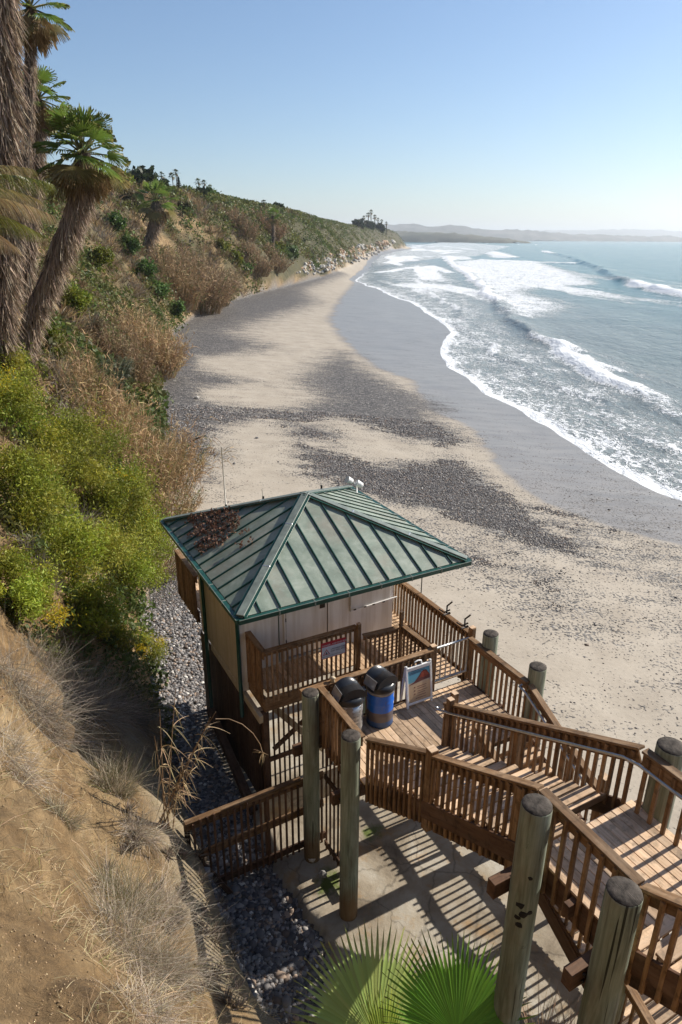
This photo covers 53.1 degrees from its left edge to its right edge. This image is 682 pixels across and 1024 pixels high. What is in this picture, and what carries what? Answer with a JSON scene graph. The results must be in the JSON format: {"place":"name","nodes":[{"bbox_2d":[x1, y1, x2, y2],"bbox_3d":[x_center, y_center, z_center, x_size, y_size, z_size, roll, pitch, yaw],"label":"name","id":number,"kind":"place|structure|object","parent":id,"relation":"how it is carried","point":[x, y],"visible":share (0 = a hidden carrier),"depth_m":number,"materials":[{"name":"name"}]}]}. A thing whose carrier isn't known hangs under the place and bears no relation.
{"place":"outdoors","nodes":[
{"label":"outdoors","id":0,"kind":"place"},
{"bbox_2d":[0,188,681,1023],"bbox_3d":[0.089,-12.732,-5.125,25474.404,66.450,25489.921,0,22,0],"label":"ground","id":1,"kind":"structure","parent":0,"point":[338,340],"depth_m":33.99,"materials":[{"name":"sand"}]},
{"bbox_2d":[0,0,32,375],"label":"fan palm","id":2,"kind":"object","parent":1,"relation":"on","point":[12,98],"visible":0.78,"depth_m":25.20,"materials":[{"name":"brown plant"}]},
{"bbox_2d":[0,335,41,382],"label":"green shrub","id":3,"kind":"object","parent":1,"relation":"on","point":[16,361],"visible":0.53,"depth_m":28.17,"materials":[{"name":"green plant"}]},
{"bbox_2d":[0,165,57,255],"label":"feather palm","id":4,"kind":"object","parent":1,"relation":"on","point":[4,243],"visible":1,"depth_m":21.50,"materials":[{"name":"green plant"}]},
{"bbox_2d":[0,355,66,474],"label":"green shrub","id":5,"kind":"object","parent":1,"relation":"on","point":[26,408],"visible":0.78,"depth_m":23.99,"materials":[{"name":"green plant"}]},
{"bbox_2d":[0,418,81,556],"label":"green shrub","id":6,"kind":"object","parent":1,"relation":"on","point":[22,469],"visible":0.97,"depth_m":17.04,"materials":[{"name":"green plant"}]},
{"bbox_2d":[0,680,83,805],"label":"grass tuft","id":7,"kind":"object","parent":1,"relation":"on","point":[28,774],"visible":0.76,"depth_m":10.09,"materials":[{"name":"beige plant"}]},
{"bbox_2d":[0,528,86,631],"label":"green shrub","id":8,"kind":"object","parent":1,"relation":"on","point":[31,591],"visible":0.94,"depth_m":15.18,"materials":[{"name":"green plant"}]},
{"bbox_2d":[16,0,74,314],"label":"fan palm","id":9,"kind":"object","parent":1,"relation":"on","point":[42,31],"visible":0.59,"depth_m":29.60,"materials":[{"name":"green plant"}]},
{"bbox_2d":[20,65,72,302],"bbox_3d":[-15.160,-14.375,34.231,4.873,14.190,3.137,-8,23,-19],"label":"fan palm","id":10,"kind":"object","parent":1,"relation":"on","point":[43,76],"visible":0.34,"depth_m":33.17,"materials":[{"name":"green plant"}]},
{"bbox_2d":[12,609,109,710],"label":"grass tuft","id":11,"kind":"object","parent":1,"relation":"on","point":[42,648],"visible":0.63,"depth_m":15.31,"materials":[{"name":"beige plant"}]},
{"bbox_2d":[30,782,100,831],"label":"grass tuft","id":12,"kind":"object","parent":1,"relation":"on","point":[61,812],"visible":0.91,"depth_m":9.89,"materials":[{"name":"beige plant"}]},
{"bbox_2d":[16,103,130,366],"bbox_3d":[-11.890,-11.150,29.173,6.358,11.127,3.929,0,22,0],"label":"fan palm","id":13,"kind":"object","parent":1,"relation":"on","point":[82,180],"visible":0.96,"depth_m":28.09,"materials":[{"name":"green plant"}]},
{"bbox_2d":[0,615,148,790],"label":"grass tuft","id":14,"kind":"object","parent":1,"relation":"on","point":[24,687],"visible":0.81,"depth_m":12.84,"materials":[{"name":"beige plant"}]},
{"bbox_2d":[58,278,95,317],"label":"bush","id":15,"kind":"object","parent":1,"relation":"on","point":[73,296],"visible":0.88,"depth_m":52.16,"materials":[{"name":"green plant"}]},
{"bbox_2d":[0,471,155,619],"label":"green shrub","id":16,"kind":"object","parent":1,"relation":"on","point":[80,538],"visible":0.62,"depth_m":17.82,"materials":[{"name":"green plant"}]},
{"bbox_2d":[10,374,157,519],"bbox_3d":[-9.645,-2.264,25.796,6.009,5.930,5.604,-19,29,-40],"label":"green shrub","id":17,"kind":"object","parent":1,"relation":"on","point":[76,434],"visible":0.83,"depth_m":25.19,"materials":[{"name":"green plant"}]},
{"bbox_2d":[0,249,179,754],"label":"scrub","id":18,"kind":"object","parent":1,"relation":"on","point":[140,607],"visible":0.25,"depth_m":22.54,"materials":[{"name":"green plant"}]},
{"bbox_2d":[57,556,142,644],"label":"green shrub","id":19,"kind":"object","parent":1,"relation":"on","point":[99,609],"visible":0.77,"depth_m":17.71,"materials":[{"name":"green plant"}]},
{"bbox_2d":[44,328,161,459],"bbox_3d":[-11.698,-5.385,33.118,4.892,6.686,4.783,-16,27,-35],"label":"reed clump","id":20,"kind":"object","parent":1,"relation":"on","point":[85,373],"visible":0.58,"depth_m":33.10,"materials":[{"name":"brown plant"}]},
{"bbox_2d":[26,636,189,766],"bbox_3d":[-5.578,4.797,15.788,4.226,4.351,3.776,0,22,0],"label":"grass tuft","id":21,"kind":"object","parent":1,"relation":"on","point":[108,708],"visible":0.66,"depth_m":15.68,"materials":[{"name":"beige plant"}]},
{"bbox_2d":[57,436,177,547],"bbox_3d":[-9.333,-0.715,26.701,5.448,4.323,4.735,-15,27,-34],"label":"green shrub","id":22,"kind":"object","parent":1,"relation":"on","point":[138,496],"visible":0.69,"depth_m":26.59,"materials":[{"name":"green plant"}]},
{"bbox_2d":[75,730,159,807],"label":"grass tuft","id":23,"kind":"object","parent":1,"relation":"on","point":[121,787],"visible":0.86,"depth_m":13.13,"materials":[{"name":"beige plant"}]},
{"bbox_2d":[48,342,195,494],"bbox_3d":[-10.653,-4.250,33.504,6.318,8.121,6.350,-14,26,-32],"label":"reed clump","id":24,"kind":"object","parent":1,"relation":"on","point":[149,452],"visible":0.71,"depth_m":33.34,"materials":[{"name":"brown plant"}]},
{"bbox_2d":[89,305,167,387],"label":"reed clump","id":25,"kind":"object","parent":1,"relation":"on","point":[134,356],"visible":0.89,"depth_m":54.12,"materials":[{"name":"brown plant"}]},
{"bbox_2d":[0,436,258,1023],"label":"soil crumbs","id":26,"kind":"object","parent":1,"relation":"on","point":[61,989],"visible":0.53,"depth_m":6.85,"materials":[{"name":"soil"}]},
{"bbox_2d":[84,506,175,596],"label":"green shrub","id":27,"kind":"object","parent":1,"relation":"on","point":[140,565],"visible":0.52,"depth_m":23.60,"materials":[{"name":"green plant"}]},
{"bbox_2d":[77,835,185,933],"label":"grass tuft","id":28,"kind":"object","parent":1,"relation":"on","point":[116,877],"visible":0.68,"depth_m":10.14,"materials":[{"name":"beige plant"}]},
{"bbox_2d":[95,656,179,762],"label":"grass tuft","id":29,"kind":"object","parent":1,"relation":"on","point":[142,715],"visible":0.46,"depth_m":16.92,"materials":[{"name":"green plant"}]},
{"bbox_2d":[0,431,283,1023],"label":"dry grass","id":30,"kind":"structure","parent":1,"relation":"on","point":[113,959],"depth_m":8.11,"materials":[{"name":"beige plant"}]},
{"bbox_2d":[98,294,198,379],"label":"reed clump","id":31,"kind":"object","parent":1,"relation":"on","point":[173,356],"visible":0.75,"depth_m":68.33,"materials":[{"name":"brown plant"}]},
{"bbox_2d":[106,788,193,875],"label":"grass tuft","id":32,"kind":"object","parent":1,"relation":"on","point":[154,837],"visible":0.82,"depth_m":12.10,"materials":[{"name":"beige plant"}]},
{"bbox_2d":[130,621,172,663],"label":"yellow shrub","id":33,"kind":"object","parent":1,"relation":"on","point":[158,650],"visible":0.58,"depth_m":21.11,"materials":[{"name":"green plant"}]},
{"bbox_2d":[92,952,212,1023],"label":"grass tuft","id":34,"kind":"object","parent":1,"relation":"on","point":[171,1019],"visible":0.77,"depth_m":6.26,"materials":[{"name":"beige plant"}]},
{"bbox_2d":[67,838,243,1016],"bbox_3d":[-2.675,5.896,9.096,3.026,3.347,3.280,0,22,0],"label":"grass tuft","id":35,"kind":"object","parent":1,"relation":"on","point":[130,930],"visible":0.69,"depth_m":9.24,"materials":[{"name":"beige plant"}]},
{"bbox_2d":[132,177,180,255],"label":"fan palm","id":36,"kind":"object","parent":1,"relation":"on","point":[156,214],"visible":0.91,"depth_m":114.11,"materials":[{"name":"green plant"}]},
{"bbox_2d":[138,469,206,520],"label":"reed clump","id":37,"kind":"object","parent":1,"relation":"on","point":[184,508],"visible":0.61,"depth_m":33.61,"materials":[{"name":"brown plant"}]},
{"bbox_2d":[107,386,241,500],"bbox_3d":[-9.735,-3.855,37.321,8.176,6.399,7.527,-18,28,-39],"label":"reed clump","id":38,"kind":"object","parent":1,"relation":"on","point":[191,459],"visible":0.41,"depth_m":37.57,"materials":[{"name":"brown plant"}]},
{"bbox_2d":[125,846,224,944],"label":"grass tuft","id":39,"kind":"object","parent":1,"relation":"on","point":[170,899],"visible":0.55,"depth_m":10.99,"materials":[{"name":"beige plant"}]},
{"bbox_2d":[102,797,252,1009],"bbox_3d":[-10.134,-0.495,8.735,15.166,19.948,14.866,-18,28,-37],"label":"scrub","id":40,"kind":"object","parent":1,"relation":"on","point":[229,997],"visible":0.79,"depth_m":11.63,"materials":[{"name":"brown plant"}]},
{"bbox_2d":[144,239,216,310],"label":"reed clump","id":41,"kind":"object","parent":1,"relation":"on","point":[195,290],"visible":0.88,"depth_m":116.15,"materials":[{"name":"brown plant"}]},
{"bbox_2d":[136,930,234,1007],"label":"grass tuft","id":42,"kind":"object","parent":1,"relation":"on","point":[193,979],"visible":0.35,"depth_m":9.52,"materials":[{"name":"beige plant"}]},
{"bbox_2d":[140,601,245,817],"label":"pebbles","id":43,"kind":"object","parent":1,"relation":"on","point":[180,671],"visible":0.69,"depth_m":20.64,"materials":[{"name":"gravel"}]},
{"bbox_2d":[162,234,246,314],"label":"reed clump","id":44,"kind":"object","parent":1,"relation":"on","point":[220,298],"visible":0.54,"depth_m":126.58,"materials":[{"name":"brown plant"}]},
{"bbox_2d":[152,688,265,836],"bbox_3d":[-2.441,4.576,12.474,2.236,3.215,0.739,-2,22,-6],"label":"dry cane","id":45,"kind":"object","parent":1,"relation":"on","point":[176,795],"visible":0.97,"depth_m":12.46,"materials":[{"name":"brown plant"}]},
{"bbox_2d":[22,162,405,445],"bbox_3d":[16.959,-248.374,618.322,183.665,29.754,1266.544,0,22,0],"label":"scrub","id":46,"kind":"object","parent":1,"relation":"on","point":[219,200],"visible":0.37,"depth_m":124.80,"materials":[{"name":"green plant"}]},
{"bbox_2d":[151,678,323,1023],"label":"pebbles","id":47,"kind":"object","parent":1,"relation":"on","point":[278,967],"visible":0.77,"depth_m":13.94,"materials":[{"name":"gravel"}]},
{"bbox_2d":[225,204,264,241],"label":"reed clump","id":48,"kind":"object","parent":1,"relation":"on","point":[236,218],"visible":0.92,"depth_m":184.78,"materials":[{"name":"brown plant"}]},
{"bbox_2d":[237,238,279,276],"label":"reed clump","id":49,"kind":"object","parent":1,"relation":"on","point":[263,262],"visible":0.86,"depth_m":178.04,"materials":[{"name":"brown plant"}]},
{"bbox_2d":[160,485,471,728],"bbox_3d":[-0.902,2.785,18.403,6.044,7.093,6.044,-11,25,-26],"label":"beach hut","id":50,"kind":"object","parent":1,"relation":"on","point":[305,564],"visible":0.92,"depth_m":16.29,"materials":[{"name":"beige paint"}]},
{"bbox_2d":[195,579,200,610],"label":"back balcony","id":51,"kind":"structure","parent":50,"relation":"attached to","point":[198,595],"depth_m":19.68,"materials":[{"name":"brown wood"}]},
{"bbox_2d":[174,549,200,622],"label":"railing","id":52,"kind":"object","parent":51,"relation":"attached to","point":[187,575],"visible":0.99,"depth_m":19.29,"materials":[{"name":"brown wood"}]},
{"bbox_2d":[184,506,252,554],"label":"leaf litter","id":53,"kind":"object","parent":50,"relation":"on","point":[214,527],"visible":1,"depth_m":17.18,"materials":[{"name":"plant"}]},
{"bbox_2d":[278,602,328,661],"bbox_3d":[-0.884,2.473,16.460,1.353,2.280,0.063,-11,25,-26],"label":"door","id":54,"kind":"structure","parent":50,"relation":"in","point":[311,621],"depth_m":16.59,"materials":[{"name":"paint"}]},
{"bbox_2d":[211,609,461,723],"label":"hut balcony","id":55,"kind":"structure","parent":50,"relation":"attached to","point":[265,706],"depth_m":16.38,"materials":[{"name":"brown wood"}]},
{"bbox_2d":[245,631,265,703],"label":"railing","id":56,"kind":"object","parent":55,"relation":"attached to","point":[254,652],"visible":1,"depth_m":15.63,"materials":[{"name":"brown wood"}]},
{"bbox_2d":[263,624,355,703],"bbox_3d":[-0.685,3.539,15.878,2.360,1.420,0.140,-11,25,-26],"label":"railing","id":57,"kind":"object","parent":55,"relation":"attached to","point":[301,643],"visible":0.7,"depth_m":15.69,"materials":[{"name":"brown wood"}]},
{"bbox_2d":[362,626,398,668],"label":"railing","id":58,"kind":"object","parent":55,"relation":"attached to","point":[380,633],"visible":0.67,"depth_m":16.18,"materials":[{"name":"brown wood"}]},
{"bbox_2d":[398,623,430,674],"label":"railing","id":59,"kind":"object","parent":55,"relation":"attached to","point":[422,643],"visible":0.56,"depth_m":15.94,"materials":[{"name":"brown wood"}]},
{"bbox_2d":[392,582,468,680],"bbox_3d":[1.420,2.358,18.851,0.150,1.420,6.600,-11,25,-26],"label":"railing","id":60,"kind":"object","parent":55,"relation":"attached to","point":[401,589],"visible":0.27,"depth_m":17.25,"materials":[{"name":"brown wood"}]},
{"bbox_2d":[139,399,620,633],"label":"pebbles","id":61,"kind":"object","parent":1,"relation":"on","point":[413,476],"visible":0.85,"depth_m":44.24,"materials":[{"name":"gravel"}]},
{"bbox_2d":[180,409,681,809],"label":"pebbles","id":62,"kind":"object","parent":1,"relation":"on","point":[522,555],"visible":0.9,"depth_m":34.71,"materials":[{"name":"stone"}]},
{"bbox_2d":[285,919,580,1023],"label":"fan palm","id":63,"kind":"object","parent":1,"relation":"on","point":[372,990],"visible":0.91,"depth_m":10.18,"materials":[{"name":"green plant"}]},
{"bbox_2d":[471,629,498,800],"bbox_3d":[3.338,5.496,16.398,0.363,6.012,0.364,-11,25,-26],"label":"timber pile","id":64,"kind":"object","parent":1,"relation":"on","point":[490,639],"visible":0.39,"depth_m":15.35,"materials":[{"name":"grey wood"}]},
{"bbox_2d":[523,661,546,766],"bbox_3d":[4.055,5.970,15.231,0.375,6.012,0.376,-11,25,-26],"label":"timber pile","id":65,"kind":"object","parent":1,"relation":"on","point":[537,671],"visible":0.31,"depth_m":14.11,"materials":[{"name":"grey wood"}]},
{"bbox_2d":[576,876,643,1023],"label":"timber pile","id":66,"kind":"object","parent":1,"relation":"on","point":[620,910],"visible":1,"depth_m":7.36,"materials":[{"name":"brown wood"}]},
{"bbox_2d":[561,949,591,991],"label":"support beam","id":67,"kind":"structure","parent":66,"relation":"attached to","point":[574,974],"depth_m":7.83,"materials":[{"name":"brown wood"}]},
{"bbox_2d":[614,737,681,1023],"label":"timber pile","id":68,"kind":"object","parent":1,"relation":"on","point":[668,749],"visible":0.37,"depth_m":9.40,"materials":[{"name":"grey wood"}]},
{"bbox_2d":[18,0,681,230],"label":"sky","id":69,"kind":"structure","parent":0,"point":[481,114],"materials":[{"name":"blue"}]},
{"bbox_2d":[238,666,677,1023],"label":"pavement","id":70,"kind":"structure","parent":0,"point":[414,878],"depth_m":14.49,"materials":[{"name":"concrete"}]},
{"bbox_2d":[200,630,259,791],"bbox_3d":[-2.968,5.420,18.224,0.030,2.909,4.369,-11,25,-26],"label":"slat screen","id":71,"kind":"object","parent":70,"relation":"on","point":[243,741],"visible":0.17,"depth_m":17.87,"materials":[{"name":"brown wood"}]},
{"bbox_2d":[207,707,257,814],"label":"brace beam","id":72,"kind":"structure","parent":70,"relation":"on","point":[236,770],"depth_m":17.72,"materials":[{"name":"brown wood"}]},
{"bbox_2d":[183,770,324,894],"bbox_3d":[-1.773,6.984,14.719,3.259,2.237,0.534,-11,25,-26],"label":"slat fence","id":73,"kind":"object","parent":70,"relation":"on","point":[265,796],"visible":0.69,"depth_m":14.60,"materials":[{"name":"brown wood"}]},
{"bbox_2d":[261,695,332,788],"bbox_3d":[-0.770,5.774,16.779,2.440,2.960,0.179,-11,25,-26],"label":"slat screen","id":74,"kind":"object","parent":70,"relation":"on","point":[268,759],"visible":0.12,"depth_m":16.33,"materials":[{"name":"brown wood"}]},
{"bbox_2d":[262,764,340,822],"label":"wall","id":75,"kind":"structure","parent":70,"relation":"on","point":[288,801],"depth_m":16.50,"materials":[{"name":"concrete"}]},
{"bbox_2d":[302,687,319,862],"bbox_3d":[-0.635,5.903,14.646,0.359,4.912,0.363,-11,25,-26],"label":"timber pile","id":76,"kind":"object","parent":70,"relation":"on","point":[310,745],"visible":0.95,"depth_m":14.33,"materials":[{"name":"grey wood"}]},
{"bbox_2d":[324,754,339,866],"bbox_3d":[-0.016,6.580,14.523,0.075,2.857,1.326,-12,25,-28],"label":"slat screen","id":77,"kind":"object","parent":70,"relation":"on","point":[332,786],"visible":0.42,"depth_m":14.87,"materials":[{"name":"brown wood"}]},
{"bbox_2d":[339,729,360,921],"bbox_3d":[0.164,6.379,13.343,0.382,5.012,0.374,-11,25,-26],"label":"timber pile","id":78,"kind":"object","parent":70,"relation":"on","point":[349,806],"visible":0.94,"depth_m":13.01,"materials":[{"name":"brown wood"}]},
{"bbox_2d":[331,737,509,805],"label":"support beam","id":79,"kind":"structure","parent":78,"relation":"attached to","point":[335,797],"depth_m":13.12,"materials":[{"name":"brown wood"}]},
{"bbox_2d":[319,679,509,790],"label":"landing deck","id":80,"kind":"structure","parent":79,"relation":"on","point":[419,724],"depth_m":14.52,"materials":[{"name":"brown wood"}]},
{"bbox_2d":[318,686,364,795],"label":"railing","id":81,"kind":"object","parent":80,"relation":"attached to","point":[329,727],"visible":0.72,"depth_m":13.60,"materials":[{"name":"brown wood"}]},
{"bbox_2d":[332,677,366,733],"bbox_3d":[0.177,4.036,14.018,0.698,1.236,0.626,-11,25,-26],"label":"rubbish bin","id":82,"kind":"object","parent":80,"relation":"on","point":[349,694],"visible":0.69,"depth_m":13.71,"materials":[{"name":"metal"}]},
{"bbox_2d":[299,648,433,746],"bbox_3d":[0.604,3.995,14.764,3.240,1.420,0.144,-11,25,-26],"label":"railing","id":83,"kind":"object","parent":80,"relation":"attached to","point":[396,664],"visible":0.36,"depth_m":14.80,"materials":[{"name":"brown wood"}]},
{"bbox_2d":[363,665,397,728],"bbox_3d":[0.831,3.882,14.412,0.709,1.236,0.626,-11,25,-26],"label":"rubbish bin","id":84,"kind":"object","parent":80,"relation":"on","point":[380,681],"visible":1,"depth_m":14.19,"materials":[{"name":"blue paint"}]},
{"bbox_2d":[400,658,432,708],"bbox_3d":[1.681,3.719,15.036,0.680,1.090,0.323,-11,25,-26],"label":"sandwich board","id":85,"kind":"object","parent":80,"relation":"on","point":[417,680],"visible":1,"depth_m":14.98,"materials":[{"name":"white plastic"}]},
{"bbox_2d":[369,746,620,862],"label":"wooden stairs","id":86,"kind":"structure","parent":80,"relation":"on","point":[578,799],"depth_m":10.56,"materials":[{"name":"brown wood"}]},
{"bbox_2d":[364,737,425,822],"bbox_3d":[0.952,4.694,12.050,0.150,2.337,1.821,-14,26,-32],"label":"railing","id":87,"kind":"object","parent":86,"relation":"attached to","point":[388,799],"visible":0.94,"depth_m":11.98,"materials":[{"name":"brown wood"}]},
{"bbox_2d":[421,745,438,831],"bbox_3d":[1.457,4.561,11.224,0.150,1.682,0.150,-11,25,-26],"label":"wooden post","id":88,"kind":"object","parent":86,"relation":"on","point":[432,750],"visible":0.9,"depth_m":11.07,"materials":[{"name":"brown wood"}]},
{"bbox_2d":[427,754,543,868],"bbox_3d":[2.010,4.392,10.079,0.150,2.672,2.392,-11,25,-27],"label":"railing","id":89,"kind":"object","parent":86,"relation":"attached to","point":[519,788],"visible":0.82,"depth_m":9.92,"materials":[{"name":"brown wood"}]},
{"bbox_2d":[441,702,644,808],"bbox_3d":[3.103,4.021,11.709,0.150,3.225,4.362,-11,25,-26],"label":"railing","id":90,"kind":"object","parent":86,"relation":"attached to","point":[628,749],"visible":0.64,"depth_m":11.05,"materials":[{"name":"brown wood"}]},
{"bbox_2d":[435,706,681,799],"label":"handrail","id":91,"kind":"object","parent":90,"relation":"attached to","point":[661,782],"visible":1,"depth_m":10.32,"materials":[{"name":"metal"}]},
{"bbox_2d":[466,637,529,717],"bbox_3d":[3.420,3.849,15.176,0.148,1.420,1.920,-11,25,-26],"label":"railing","id":92,"kind":"object","parent":80,"relation":"attached to","point":[506,668],"visible":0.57,"depth_m":15.04,"materials":[{"name":"brown wood"}]},
{"bbox_2d":[494,793,552,1023],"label":"timber pile","id":93,"kind":"object","parent":70,"relation":"on","point":[533,827],"visible":0.99,"depth_m":8.72,"materials":[{"name":"brown wood"}]},
{"bbox_2d":[486,800,636,899],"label":"support beam","id":94,"kind":"structure","parent":93,"relation":"attached to","point":[498,883],"depth_m":8.91,"materials":[{"name":"brown wood"}]},
{"bbox_2d":[549,800,681,929],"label":"platform","id":95,"kind":"structure","parent":93,"relation":"attached to","point":[643,848],"depth_m":8.96,"materials":[{"name":"brown wood"}]},
{"bbox_2d":[539,787,644,945],"bbox_3d":[2.904,4.462,8.322,0.150,1.490,1.520,-11,24,-25],"label":"railing","id":96,"kind":"object","parent":95,"relation":"attached to","point":[584,920],"visible":0.56,"depth_m":8.27,"materials":[{"name":"brown wood"}]},
{"bbox_2d":[630,914,681,1003],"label":"wooden stairs","id":97,"kind":"structure","parent":95,"relation":"on","point":[670,980],"depth_m":7.47,"materials":[{"name":"brown wood"}]},
{"bbox_2d":[624,883,681,1016],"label":"railing","id":98,"kind":"object","parent":97,"relation":"on","point":[662,901],"visible":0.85,"depth_m":7.27,"materials":[{"name":"brown wood"}]},
{"bbox_2d":[634,748,681,846],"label":"railing","id":99,"kind":"object","parent":95,"relation":"attached to","point":[662,769],"visible":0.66,"depth_m":9.17,"materials":[{"name":"brown wood"}]},
{"bbox_2d":[477,736,681,1023],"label":"wooden stairs","id":100,"kind":"structure","parent":70,"relation":"on","point":[665,1015],"depth_m":11.96,"materials":[{"name":"brown wood"}]},
{"bbox_2d":[475,724,655,1023],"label":"railing","id":101,"kind":"object","parent":100,"relation":"attached to","point":[640,1009],"visible":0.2,"depth_m":10.97,"materials":[{"name":"brown wood"}]},
{"bbox_2d":[527,684,681,965],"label":"railing","id":102,"kind":"object","parent":100,"relation":"attached to","point":[537,699],"visible":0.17,"depth_m":13.70,"materials":[{"name":"brown wood"}]},
{"bbox_2d":[395,231,529,242],"bbox_3d":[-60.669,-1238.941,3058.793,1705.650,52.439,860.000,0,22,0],"label":"hill","id":103,"kind":"structure","parent":0,"point":[411,236],"depth_m":2828.24,"materials":[{"name":"grey"}]},
{"bbox_2d":[350,223,681,241],"bbox_3d":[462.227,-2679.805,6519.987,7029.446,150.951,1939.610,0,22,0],"label":"hill","id":104,"kind":"structure","parent":0,"point":[521,235],"depth_m":5986.55,"materials":[{"name":"grey"}]},
{"bbox_2d":[355,240,681,500],"bbox_3d":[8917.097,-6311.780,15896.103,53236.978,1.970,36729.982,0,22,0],"label":"sea","id":105,"kind":"structure","parent":0,"point":[578,344],"depth_m":127.73,"materials":[{"name":"liquid"}]},
{"bbox_2d":[522,229,681,236],"bbox_3d":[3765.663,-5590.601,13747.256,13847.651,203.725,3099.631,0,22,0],"label":"hill","id":106,"kind":"structure","parent":0,"point":[638,232],"depth_m":12719.11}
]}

